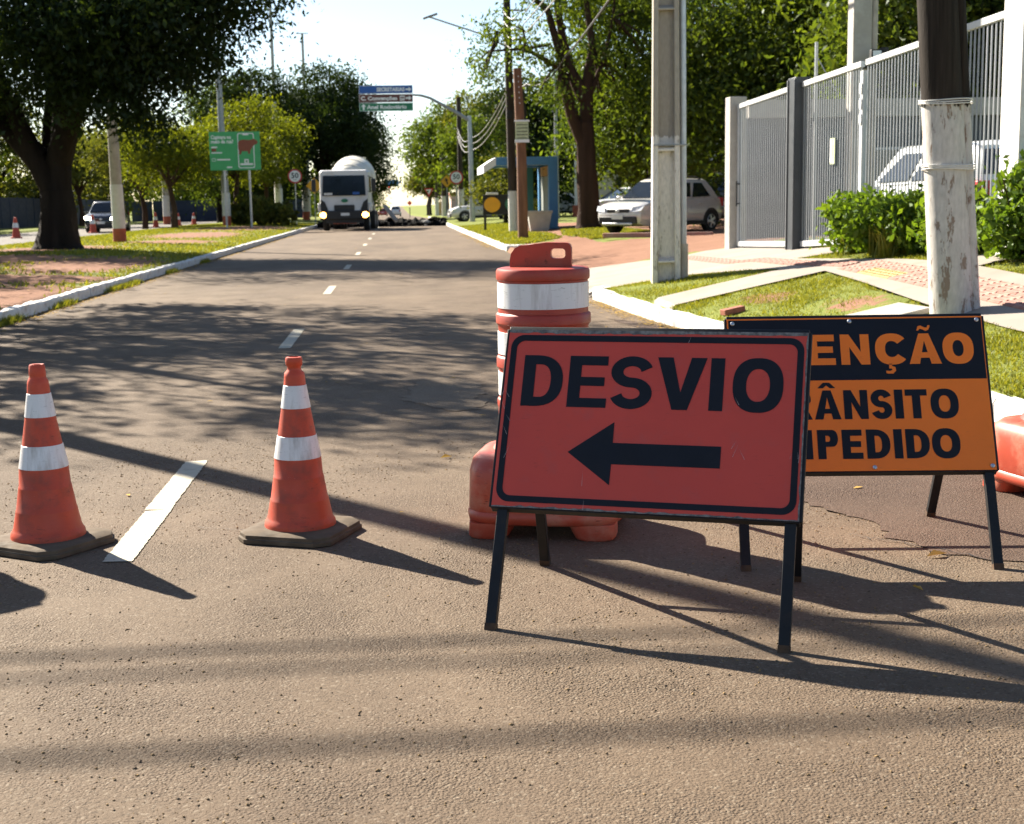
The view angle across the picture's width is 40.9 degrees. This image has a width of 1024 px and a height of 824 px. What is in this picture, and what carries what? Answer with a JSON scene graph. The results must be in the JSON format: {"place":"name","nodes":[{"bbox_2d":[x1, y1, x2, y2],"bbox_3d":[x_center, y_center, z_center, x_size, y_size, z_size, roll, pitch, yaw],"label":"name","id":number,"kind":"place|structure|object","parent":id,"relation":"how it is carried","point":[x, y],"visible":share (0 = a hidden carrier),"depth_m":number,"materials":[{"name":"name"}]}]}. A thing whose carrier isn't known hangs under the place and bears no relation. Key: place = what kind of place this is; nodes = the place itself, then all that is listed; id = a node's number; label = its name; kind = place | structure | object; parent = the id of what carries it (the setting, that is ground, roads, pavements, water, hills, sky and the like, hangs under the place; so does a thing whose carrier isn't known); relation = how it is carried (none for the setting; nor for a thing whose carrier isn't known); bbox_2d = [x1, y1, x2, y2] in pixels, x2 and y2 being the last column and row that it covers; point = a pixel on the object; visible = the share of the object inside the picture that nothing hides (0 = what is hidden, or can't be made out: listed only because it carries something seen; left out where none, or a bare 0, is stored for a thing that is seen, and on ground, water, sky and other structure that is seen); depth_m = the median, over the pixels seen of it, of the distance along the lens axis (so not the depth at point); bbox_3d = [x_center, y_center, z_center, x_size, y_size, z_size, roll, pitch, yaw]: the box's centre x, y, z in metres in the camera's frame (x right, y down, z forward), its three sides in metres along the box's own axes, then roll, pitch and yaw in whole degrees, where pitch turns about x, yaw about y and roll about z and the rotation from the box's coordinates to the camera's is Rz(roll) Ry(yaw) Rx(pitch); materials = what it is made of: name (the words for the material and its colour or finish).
{"place":"outdoors","nodes":[
{"label":"outdoors","id":0,"kind":"place"},
{"bbox_2d":[0,216,312,244],"bbox_3d":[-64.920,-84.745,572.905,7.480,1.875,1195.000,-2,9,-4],"label":"road","id":1,"kind":"structure","parent":0,"point":[5,239],"depth_m":73.41,"materials":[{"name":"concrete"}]},
{"bbox_2d":[84,201,130,232],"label":"oncoming car","id":2,"kind":"object","parent":1,"relation":"on","point":[101,211],"visible":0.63,"depth_m":74.35,"materials":[{"name":"silver paint"}]},
{"bbox_2d":[0,222,316,308],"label":"grass","id":3,"kind":"structure","parent":0,"point":[97,238],"depth_m":40.51,"materials":[{"name":"plant"}]},
{"bbox_2d":[1,0,820,208],"label":"sky","id":4,"kind":"structure","parent":0,"point":[392,40],"materials":[{"name":"white"}]},
{"bbox_2d":[0,206,1023,823],"bbox_3d":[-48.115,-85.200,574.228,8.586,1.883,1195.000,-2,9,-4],"label":"road","id":5,"kind":"structure","parent":0,"point":[386,334],"depth_m":4.61,"materials":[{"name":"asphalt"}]},
{"bbox_2d":[0,363,114,560],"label":"traffic cone","id":6,"kind":"object","parent":5,"relation":"on","point":[49,524],"visible":1,"depth_m":5.56,"materials":[{"name":"plastic"}]},
{"bbox_2d":[0,258,211,326],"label":"kerb weeds","id":7,"kind":"object","parent":5,"relation":"on","point":[10,320],"visible":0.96,"depth_m":19.86,"materials":[{"name":"green plant"}]},
{"bbox_2d":[0,235,295,330],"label":"fallen leaves","id":8,"kind":"object","parent":5,"relation":"on","point":[34,317],"visible":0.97,"depth_m":23.37,"materials":[{"name":"brown plant"}]},
{"bbox_2d":[0,224,316,320],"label":"kerb","id":9,"kind":"structure","parent":5,"relation":"on","point":[37,306],"depth_m":23.64,"materials":[{"name":"concrete"}]},
{"bbox_2d":[238,356,361,547],"bbox_3d":[-0.898,0.143,5.753,0.424,0.753,0.424,2,9,17],"label":"traffic cone","id":10,"kind":"object","parent":5,"relation":"on","point":[300,513],"visible":1,"depth_m":5.68,"materials":[{"name":"plastic"}]},
{"bbox_2d":[311,156,397,230],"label":"mixer truck","id":11,"kind":"object","parent":5,"relation":"on","point":[347,184],"visible":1,"depth_m":69.93,"materials":[{"name":"white metal"}]},
{"bbox_2d":[317,216,446,227],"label":"rubble bank","id":12,"kind":"structure","parent":5,"relation":"on","point":[415,221],"depth_m":79.87,"materials":[{"name":"stone"}]},
{"bbox_2d":[468,242,621,541],"bbox_3d":[0.148,-0.109,5.797,0.652,1.205,0.563,0,9,9],"label":"traffic drum","id":13,"kind":"object","parent":5,"relation":"on","point":[538,285],"visible":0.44,"depth_m":5.62,"materials":[{"name":"plastic"}]},
{"bbox_2d":[589,300,682,328],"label":"fallen leaves","id":14,"kind":"object","parent":5,"relation":"on","point":[601,304],"visible":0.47,"depth_m":16.50,"materials":[{"name":"brown plant"}]},
{"bbox_2d":[484,327,812,653],"bbox_3d":[0.480,0.197,4.657,1.039,0.964,0.835,2,9,17],"label":"detour sign","id":15,"kind":"object","parent":5,"relation":"on","point":[695,425],"visible":1,"depth_m":4.49,"materials":[{"name":"red metal"}]},
{"bbox_2d":[592,286,1023,421],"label":"kerb","id":16,"kind":"structure","parent":5,"relation":"on","point":[1004,405],"depth_m":14.82,"materials":[{"name":"concrete"}]},
{"bbox_2d":[723,313,1004,571],"bbox_3d":[1.339,0.078,5.462,1.013,0.928,0.879,-1,9,2],"label":"closure sign","id":17,"kind":"object","parent":5,"relation":"on","point":[900,394],"visible":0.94,"depth_m":5.27,"materials":[{"name":"orange metal"}]},
{"bbox_2d":[982,413,1023,492],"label":"traffic drum","id":18,"kind":"object","parent":5,"relation":"on","point":[1009,433],"visible":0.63,"depth_m":6.28,"materials":[{"name":"plastic"}]},
{"bbox_2d":[0,205,1023,398],"bbox_3d":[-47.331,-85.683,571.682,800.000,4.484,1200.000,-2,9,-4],"label":"ground","id":19,"kind":"structure","parent":0,"point":[589,253],"depth_m":26.99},
{"bbox_2d":[0,100,105,211],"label":"tall tree","id":20,"kind":"object","parent":19,"relation":"on","point":[30,190],"visible":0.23,"depth_m":99.06,"materials":[{"name":"green plant"}]},
{"bbox_2d":[0,197,129,228],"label":"panel wall","id":21,"kind":"structure","parent":19,"relation":"on","point":[25,211],"depth_m":91.81,"materials":[{"name":"metal"}]},
{"bbox_2d":[17,127,127,225],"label":"street tree","id":22,"kind":"object","parent":19,"relation":"on","point":[77,176],"visible":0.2,"depth_m":93.76,"materials":[{"name":"green plant"}]},
{"bbox_2d":[106,100,126,241],"bbox_3d":[-13.179,-10.078,45.277,0.437,9.002,0.436,-2,9,-4],"label":"painted pole","id":23,"kind":"object","parent":19,"relation":"on","point":[118,211],"visible":0.59,"depth_m":45.54,"materials":[{"name":"concrete"}]},
{"bbox_2d":[72,119,161,214],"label":"tall tree","id":24,"kind":"object","parent":19,"relation":"on","point":[96,190],"visible":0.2,"depth_m":117.62,"materials":[{"name":"green plant"}]},
{"bbox_2d":[73,112,198,228],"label":"street tree","id":25,"kind":"object","parent":19,"relation":"on","point":[96,156],"visible":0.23,"depth_m":81.42,"materials":[{"name":"green plant"}]},
{"bbox_2d":[88,107,231,227],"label":"street tree","id":26,"kind":"object","parent":19,"relation":"on","point":[187,155],"visible":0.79,"depth_m":73.38,"materials":[{"name":"green plant"}]},
{"bbox_2d":[0,159,319,220],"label":"wood","id":27,"kind":"object","parent":19,"relation":"on","point":[317,200],"visible":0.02,"depth_m":204.08,"materials":[{"name":"green plant"}]},
{"bbox_2d":[0,0,322,249],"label":"shade tree","id":28,"kind":"object","parent":19,"relation":"on","point":[128,55],"visible":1,"depth_m":35.86,"materials":[{"name":"green plant"}]},
{"bbox_2d":[162,183,170,224],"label":"painted pole","id":29,"kind":"object","parent":19,"relation":"on","point":[166,211],"visible":0.54,"depth_m":106.78,"materials":[{"name":"paint"}]},
{"bbox_2d":[133,122,212,221],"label":"tall tree","id":30,"kind":"object","parent":19,"relation":"on","point":[179,198],"visible":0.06,"depth_m":132.00,"materials":[{"name":"green plant"}]},
{"bbox_2d":[131,199,302,221],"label":"panel wall","id":31,"kind":"structure","parent":19,"relation":"on","point":[189,210],"depth_m":129.51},
{"bbox_2d":[216,69,231,225],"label":"painted pole","id":32,"kind":"object","parent":19,"relation":"on","point":[221,125],"visible":0.45,"depth_m":77.61,"materials":[{"name":"white paint"}]},
{"bbox_2d":[163,71,287,222],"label":"tall tree","id":33,"kind":"object","parent":19,"relation":"on","point":[217,200],"visible":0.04,"depth_m":113.92,"materials":[{"name":"green plant"}]},
{"bbox_2d":[160,83,303,224],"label":"street tree","id":34,"kind":"object","parent":19,"relation":"on","point":[244,124],"visible":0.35,"depth_m":80.59,"materials":[{"name":"green plant"}]},
{"bbox_2d":[209,131,260,227],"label":"campaign board","id":35,"kind":"object","parent":19,"relation":"on","point":[234,150],"visible":1,"depth_m":70.85,"materials":[{"name":"metal"}]},
{"bbox_2d":[230,194,256,224],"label":"shrub","id":36,"kind":"object","parent":19,"relation":"on","point":[240,212],"visible":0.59,"depth_m":79.65,"materials":[{"name":"green plant"}]},
{"bbox_2d":[170,55,335,208],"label":"tall tree","id":37,"kind":"object","parent":19,"relation":"on","point":[235,91],"visible":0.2,"depth_m":101.49,"materials":[{"name":"green plant"}]},
{"bbox_2d":[216,104,319,198],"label":"street tree","id":38,"kind":"object","parent":19,"relation":"on","point":[282,172],"visible":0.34,"depth_m":89.07,"materials":[{"name":"green plant"}]},
{"bbox_2d":[269,4,274,92],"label":"lamp mast","id":39,"kind":"object","parent":19,"relation":"on","point":[272,49],"depth_m":144.20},
{"bbox_2d":[245,193,299,225],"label":"shrub","id":40,"kind":"object","parent":19,"relation":"on","point":[268,210],"visible":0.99,"depth_m":77.27,"materials":[{"name":"green plant"}]},
{"bbox_2d":[272,102,282,204],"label":"painted pole","id":41,"kind":"object","parent":19,"relation":"on","point":[279,196],"visible":0.25,"depth_m":92.64,"materials":[{"name":"concrete"}]},
{"bbox_2d":[288,169,301,223],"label":"speed sign","id":42,"kind":"object","parent":19,"relation":"on","point":[295,176],"visible":1,"depth_m":81.35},
{"bbox_2d":[302,162,309,219],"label":"painted pole","id":43,"kind":"object","parent":19,"relation":"on","point":[306,210],"visible":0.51,"depth_m":107.63,"materials":[{"name":"concrete"}]},
{"bbox_2d":[254,55,395,219],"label":"tall tree","id":44,"kind":"object","parent":19,"relation":"on","point":[341,117],"visible":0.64,"depth_m":102.60,"materials":[{"name":"green plant"}]},
{"bbox_2d":[313,116,409,203],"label":"tall tree","id":45,"kind":"object","parent":19,"relation":"on","point":[382,185],"visible":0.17,"depth_m":117.44,"materials":[{"name":"green plant"}]},
{"bbox_2d":[359,85,474,221],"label":"direction sign","id":46,"kind":"object","parent":19,"relation":"on","point":[370,96],"visible":1,"depth_m":77.81,"materials":[{"name":"metal"}]},
{"bbox_2d":[398,158,453,214],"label":"tall tree","id":47,"kind":"object","parent":19,"relation":"on","point":[417,188],"visible":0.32,"depth_m":186.08,"materials":[{"name":"green plant"}]},
{"bbox_2d":[390,100,467,215],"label":"tall tree","id":48,"kind":"object","parent":19,"relation":"on","point":[420,143],"visible":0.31,"depth_m":129.94,"materials":[{"name":"green plant"}]},
{"bbox_2d":[441,136,445,215],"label":"wooden pole","id":49,"kind":"object","parent":19,"relation":"on","point":[443,198],"visible":0.39,"depth_m":123.25,"materials":[{"name":"brown wood"}]},
{"bbox_2d":[439,193,468,214],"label":"pink house","id":50,"kind":"structure","parent":19,"relation":"on","point":[452,203],"depth_m":166.06,"materials":[{"name":"paint"}]},
{"bbox_2d":[450,171,462,205],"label":"speed sign","id":51,"kind":"object","parent":19,"relation":"on","point":[455,178],"visible":1,"depth_m":93.66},
{"bbox_2d":[456,97,463,205],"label":"wooden pole","id":52,"kind":"object","parent":19,"relation":"on","point":[459,155],"visible":0.65,"depth_m":103.14,"materials":[{"name":"brown wood"}]},
{"bbox_2d":[423,98,506,203],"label":"tall tree","id":53,"kind":"object","parent":19,"relation":"on","point":[449,145],"visible":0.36,"depth_m":109.45,"materials":[{"name":"green plant"}]},
{"bbox_2d":[423,0,527,231],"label":"utility pole","id":54,"kind":"object","parent":19,"relation":"on","point":[512,184],"visible":0.58,"depth_m":50.85,"materials":[{"name":"brown wood"}]},
{"bbox_2d":[527,0,609,85],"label":"overhead cable","id":55,"kind":"object","parent":54,"relation":"attached to","point":[589,27],"visible":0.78,"depth_m":39.44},
{"bbox_2d":[447,200,508,221],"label":"parked car","id":56,"kind":"object","parent":19,"relation":"on","point":[458,213],"visible":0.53,"depth_m":82.26,"materials":[{"name":"silver paint"}]},
{"bbox_2d":[427,86,530,205],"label":"tall tree","id":57,"kind":"object","parent":19,"relation":"on","point":[452,105],"visible":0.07,"depth_m":122.38,"materials":[{"name":"green plant"}]},
{"bbox_2d":[428,216,529,251],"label":"kerb","id":58,"kind":"structure","parent":19,"relation":"on","point":[497,244],"depth_m":46.75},
{"bbox_2d":[483,192,507,229],"bbox_3d":[-0.376,-8.130,55.753,1.600,1.535,0.172,-1,9,-1],"label":"display board","id":59,"kind":"object","parent":19,"relation":"on","point":[495,203],"visible":0.63,"depth_m":55.64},
{"bbox_2d":[459,146,537,222],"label":"tall tree","id":60,"kind":"object","parent":19,"relation":"on","point":[489,185],"visible":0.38,"depth_m":68.85,"materials":[{"name":"green plant"}]},
{"bbox_2d":[477,156,557,228],"bbox_3d":[0.171,-8.548,53.822,2.790,2.700,4.200,-2,9,-4],"label":"bus shelter","id":61,"kind":"object","parent":19,"relation":"on","point":[548,187],"visible":0.76,"depth_m":51.99,"materials":[{"name":"metal"}]},
{"bbox_2d":[513,68,528,237],"bbox_3d":[0.308,-7.965,42.626,0.460,5.255,0.390,-2,9,-4],"label":"brown pole","id":62,"kind":"object","parent":19,"relation":"on","point":[522,131],"visible":0.95,"depth_m":42.52,"materials":[{"name":"brown wood"}]},
{"bbox_2d":[451,64,608,215],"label":"tall tree","id":63,"kind":"object","parent":19,"relation":"on","point":[538,119],"visible":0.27,"depth_m":81.73,"materials":[{"name":"green plant"}]},
{"bbox_2d":[428,0,651,228],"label":"forked tree","id":64,"kind":"object","parent":19,"relation":"on","point":[581,127],"visible":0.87,"depth_m":47.95,"materials":[{"name":"green plant"}]},
{"bbox_2d":[528,210,552,230],"bbox_3d":[0.989,-7.049,50.668,0.940,0.740,0.940,-2,9,-4],"label":"planter","id":65,"kind":"object","parent":19,"relation":"on","point":[539,220],"visible":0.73,"depth_m":50.28,"materials":[{"name":"concrete"}]},
{"bbox_2d":[459,222,650,244],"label":"grass","id":66,"kind":"structure","parent":19,"relation":"on","point":[500,232],"depth_m":44.70,"materials":[{"name":"plant"}]},
{"bbox_2d":[552,70,559,218],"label":"lamp post","id":67,"kind":"object","parent":19,"relation":"on","point":[555,125],"visible":0.27,"depth_m":74.05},
{"bbox_2d":[559,193,573,212],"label":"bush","id":68,"kind":"object","parent":19,"relation":"on","point":[561,205],"visible":0.03,"depth_m":84.78,"materials":[{"name":"green plant"}]},
{"bbox_2d":[572,143,577,216],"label":"painted pole","id":69,"kind":"object","parent":19,"relation":"on","point":[575,208],"visible":0.19,"depth_m":79.47,"materials":[{"name":"white paint"}]},
{"bbox_2d":[515,0,755,202],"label":"tall tree","id":70,"kind":"object","parent":19,"relation":"on","point":[616,152],"visible":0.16,"depth_m":51.80,"materials":[{"name":"green plant"}]},
{"bbox_2d":[603,232,712,237],"bbox_3d":[3.955,-4.812,37.350,3.000,0.130,0.160,1,9,13],"label":"border stone","id":71,"kind":"object","parent":19,"relation":"on","point":[624,235],"visible":0.69,"depth_m":37.42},
{"bbox_2d":[596,147,722,197],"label":"white building","id":72,"kind":"structure","parent":19,"relation":"on","point":[602,191],"depth_m":91.60,"materials":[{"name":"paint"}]},
{"bbox_2d":[597,176,722,232],"bbox_3d":[4.398,-6.130,40.623,2.050,1.648,4.140,7,12,43],"label":"parked car","id":73,"kind":"object","parent":19,"relation":"on","point":[632,207],"visible":0.67,"depth_m":40.27,"materials":[{"name":"silver paint"}]},
{"bbox_2d":[651,0,687,283],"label":"concrete pole","id":74,"kind":"object","parent":19,"relation":"on","point":[669,252],"visible":0.85,"depth_m":18.32,"materials":[{"name":"concrete"}]},
{"bbox_2d":[583,0,835,226],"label":"tall tree","id":75,"kind":"object","parent":19,"relation":"on","point":[707,109],"visible":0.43,"depth_m":45.31,"materials":[{"name":"green plant"}]},
{"bbox_2d":[709,177,724,218],"bbox_3d":[7.829,-7.176,46.767,1.792,1.604,4.370,4,10,27],"label":"parked car","id":76,"kind":"object","parent":19,"relation":"on","point":[721,187],"visible":0.02,"depth_m":45.09,"materials":[{"name":"grey paint"}]},
{"bbox_2d":[720,305,745,315],"bbox_3d":[2.269,-1.044,14.135,0.240,0.060,0.110,-13,13,-20],"label":"brick","id":77,"kind":"object","parent":19,"relation":"on","point":[731,310],"visible":0.93,"depth_m":14.09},
{"bbox_2d":[725,97,746,248],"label":"gate pillar","id":78,"kind":"structure","parent":19,"relation":"on","point":[731,118],"depth_m":24.11,"materials":[{"name":"concrete"}]},
{"bbox_2d":[714,0,904,99],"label":"tall tree","id":79,"kind":"object","parent":19,"relation":"on","point":[814,9],"visible":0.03,"depth_m":43.29,"materials":[{"name":"green plant"}]},
{"bbox_2d":[606,244,1023,397],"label":"grass","id":80,"kind":"structure","parent":19,"relation":"on","point":[822,284],"depth_m":14.48,"materials":[{"name":"plant"}]},
{"bbox_2d":[812,42,837,239],"bbox_3d":[4.857,-4.135,21.289,0.376,3.100,0.040,-2,9,-4],"label":"wire post","id":81,"kind":"object","parent":19,"relation":"on","point":[816,60],"visible":0.5,"depth_m":21.18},
{"bbox_2d":[808,183,897,252],"bbox_3d":[4.512,-2.463,17.522,1.403,0.896,1.408,-2,9,-4],"label":"shrub","id":82,"kind":"object","parent":19,"relation":"on","point":[831,212],"visible":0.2,"depth_m":17.47,"materials":[{"name":"green plant"}]},
{"bbox_2d":[725,97,1001,238],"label":"grey building","id":83,"kind":"structure","parent":19,"relation":"on","point":[982,122],"depth_m":27.32,"materials":[{"name":"concrete"}]},
{"bbox_2d":[845,0,881,199],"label":"concrete post","id":84,"kind":"object","parent":19,"relation":"on","point":[862,28],"visible":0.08,"depth_m":19.80,"materials":[{"name":"grey concrete"}]},
{"bbox_2d":[833,192,906,252],"bbox_3d":[4.617,-2.339,16.973,1.536,0.770,1.388,-2,9,-4],"label":"shrub","id":85,"kind":"object","parent":19,"relation":"on","point":[858,223],"visible":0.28,"depth_m":16.70,"materials":[{"name":"green plant"}]},
{"bbox_2d":[866,227,884,255],"bbox_3d":[4.530,-2.099,16.695,0.806,0.387,0.715,-6,10,-27],"label":"grass tuft","id":86,"kind":"object","parent":19,"relation":"on","point":[871,251],"visible":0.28,"depth_m":16.61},
{"bbox_2d":[758,0,1004,98],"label":"tall tree","id":87,"kind":"object","parent":19,"relation":"on","point":[895,31],"visible":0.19,"depth_m":34.37,"materials":[{"name":"green plant"}]},
{"bbox_2d":[848,302,928,314],"bbox_3d":[3.292,-0.860,12.067,0.550,0.050,0.620,-13,11,-8],"label":"inspection cover","id":88,"kind":"object","parent":19,"relation":"on","point":[898,308],"visible":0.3,"depth_m":12.05,"materials":[{"name":"concrete"}]},
{"bbox_2d":[871,225,909,256],"bbox_3d":[4.407,-2.039,16.241,0.740,0.407,0.756,1,9,14],"label":"grass tuft","id":89,"kind":"object","parent":19,"relation":"on","point":[882,250],"visible":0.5,"depth_m":16.15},
{"bbox_2d":[866,183,925,253],"bbox_3d":[4.792,-2.258,16.057,1.306,0.849,1.233,-2,9,-4],"label":"shrub","id":90,"kind":"object","parent":19,"relation":"on","point":[895,212],"visible":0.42,"depth_m":15.87,"materials":[{"name":"green plant"}]},
{"bbox_2d":[800,11,1004,246],"bbox_3d":[4.777,-3.346,17.583,0.091,2.643,6.423,-2,9,-7],"label":"bar fence","id":91,"kind":"object","parent":19,"relation":"on","point":[862,127],"visible":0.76,"depth_m":18.00,"materials":[{"name":"metal"}]},
{"bbox_2d":[875,140,999,202],"bbox_3d":[7.052,-3.461,22.000,2.110,1.624,4.370,-3,9,-11],"label":"parked car","id":92,"kind":"object","parent":19,"relation":"on","point":[985,157],"visible":0.02,"depth_m":21.57,"materials":[{"name":"white paint"}]},
{"bbox_2d":[888,164,997,253],"bbox_3d":[4.877,-2.196,15.084,1.202,1.018,1.209,-7,11,-35],"label":"shrub","id":93,"kind":"object","parent":19,"relation":"on","point":[920,235],"visible":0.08,"depth_m":15.04,"materials":[{"name":"green plant"}]},
{"bbox_2d":[917,0,979,313],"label":"wooden pole","id":94,"kind":"object","parent":19,"relation":"on","point":[945,102],"visible":0.97,"depth_m":11.27,"materials":[{"name":"white wood"}]},
{"bbox_2d":[915,0,1004,96],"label":"tall tree","id":95,"kind":"object","parent":19,"relation":"on","point":[994,11],"visible":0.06,"depth_m":34.19,"materials":[{"name":"green plant"}]},
{"bbox_2d":[975,149,1023,260],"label":"shrub","id":96,"kind":"object","parent":19,"relation":"on","point":[1004,227],"visible":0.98,"depth_m":13.57,"materials":[{"name":"green plant"}]},
{"bbox_2d":[984,0,1023,261],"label":"white pillar","id":97,"kind":"structure","parent":19,"relation":"on","point":[1012,126],"depth_m":13.91,"materials":[{"name":"paint"}]},
{"bbox_2d":[588,246,837,297],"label":"driveway","id":98,"kind":"structure","parent":0,"point":[619,274],"depth_m":21.48,"materials":[{"name":"concrete"}]},
{"bbox_2d":[736,87,786,246],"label":"sliding gate","id":99,"kind":"structure","parent":98,"relation":"on","point":[771,133],"depth_m":22.79,"materials":[{"name":"metal"}]},
{"bbox_2d":[785,77,810,249],"bbox_3d":[4.353,-3.749,20.943,0.260,2.620,0.360,-2,9,-7],"label":"gate post","id":100,"kind":"object","parent":98,"relation":"on","point":[794,162],"visible":0.73,"depth_m":20.83,"materials":[{"name":"metal"}]},
{"bbox_2d":[654,268,824,309],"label":"ramp path","id":101,"kind":"structure","parent":0,"point":[668,301],"depth_m":16.29,"materials":[{"name":"concrete"}]},
{"bbox_2d":[786,258,1023,331],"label":"sidewalk","id":102,"kind":"structure","parent":0,"point":[1005,316],"depth_m":13.09,"materials":[{"name":"concrete"}]},
{"bbox_2d":[688,255,1023,309],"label":"tactile paving","id":103,"kind":"structure","parent":102,"relation":"on","point":[1004,293],"depth_m":14.42,"materials":[{"name":"tile"}]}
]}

